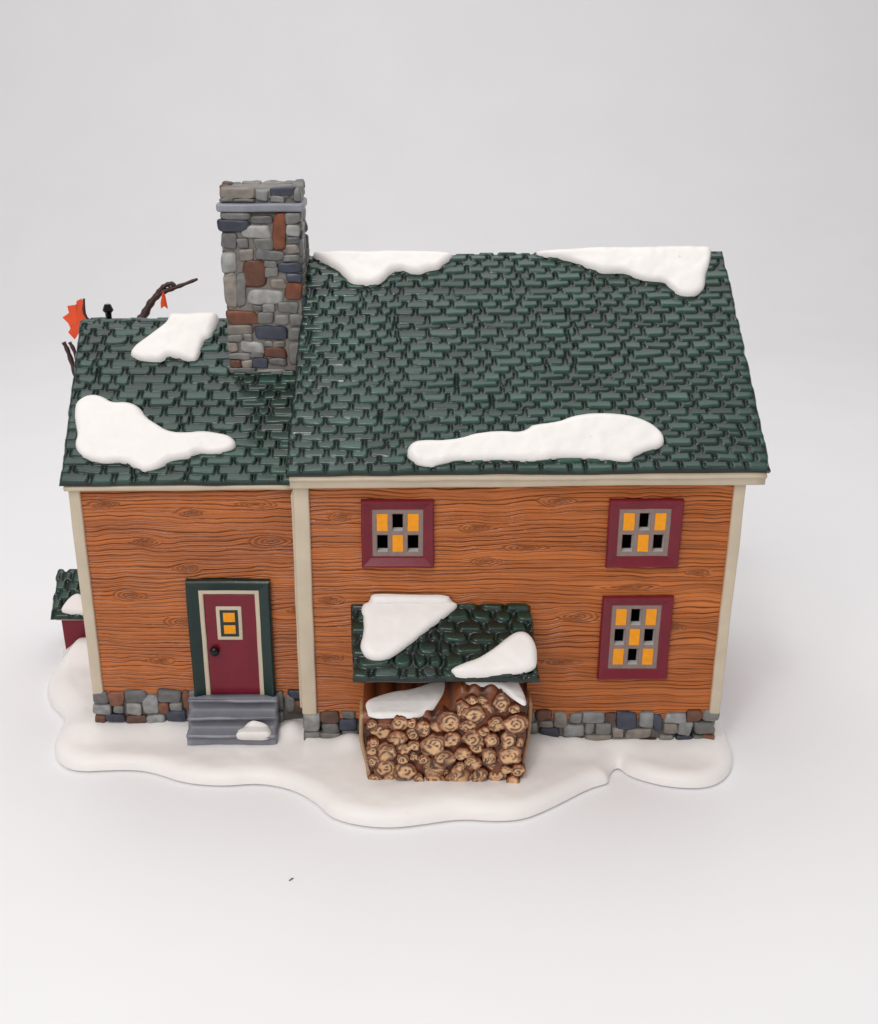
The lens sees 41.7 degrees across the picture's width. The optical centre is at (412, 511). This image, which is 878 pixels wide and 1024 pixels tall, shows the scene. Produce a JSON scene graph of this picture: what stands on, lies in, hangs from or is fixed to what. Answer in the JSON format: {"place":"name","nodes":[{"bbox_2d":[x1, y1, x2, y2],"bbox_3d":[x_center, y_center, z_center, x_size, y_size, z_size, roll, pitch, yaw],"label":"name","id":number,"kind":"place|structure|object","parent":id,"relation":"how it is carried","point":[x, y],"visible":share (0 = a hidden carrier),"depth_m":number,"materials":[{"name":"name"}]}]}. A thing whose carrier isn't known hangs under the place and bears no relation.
{"place":"outdoors","nodes":[
{"label":"outdoors","id":0,"kind":"place"},
{"bbox_2d":[47,179,770,827],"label":"miniature house","id":1,"kind":"structure","parent":0,"point":[387,539],"depth_m":37.28,"materials":[{"name":"brown ceramic"}]},
{"bbox_2d":[62,278,197,376],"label":"leafy tree","id":2,"kind":"object","parent":1,"relation":"on","point":[74,316],"visible":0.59,"depth_m":44.54,"materials":[{"name":"orange plant"}]},
{"bbox_2d":[198,590,263,694],"bbox_3d":[-6.137,4.461,39.165,2.046,4.026,0.480,0,22,0],"label":"door","id":3,"kind":"structure","parent":1,"relation":"in","point":[232,655],"depth_m":39.12,"materials":[{"name":"red paint"}]},
{"bbox_2d":[361,499,433,567],"bbox_3d":[-0.472,0.642,36.620,2.313,2.302,0.450,0,22,0],"label":"window","id":4,"kind":"structure","parent":1,"relation":"in","point":[376,514],"depth_m":36.53,"materials":[{"name":"red ceramic"}]},
{"bbox_2d":[597,595,673,678],"bbox_3d":[7.318,4.100,38.027,2.320,3.063,0.450,0,22,0],"label":"window","id":5,"kind":"structure","parent":1,"relation":"in","point":[651,662],"depth_m":37.94,"materials":[{"name":"red ceramic"}]},
{"bbox_2d":[605,498,683,567],"bbox_3d":[7.334,0.635,36.617,2.329,2.333,0.450,0,22,0],"label":"window","id":6,"kind":"structure","parent":1,"relation":"in","point":[665,518],"depth_m":36.52,"materials":[{"name":"red ceramic"}]},
{"bbox_2d":[0,0,877,1023],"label":"backdrop","id":7,"kind":"structure","parent":0,"point":[738,134],"depth_m":66.13,"materials":[{"name":"white paper"}]}
]}

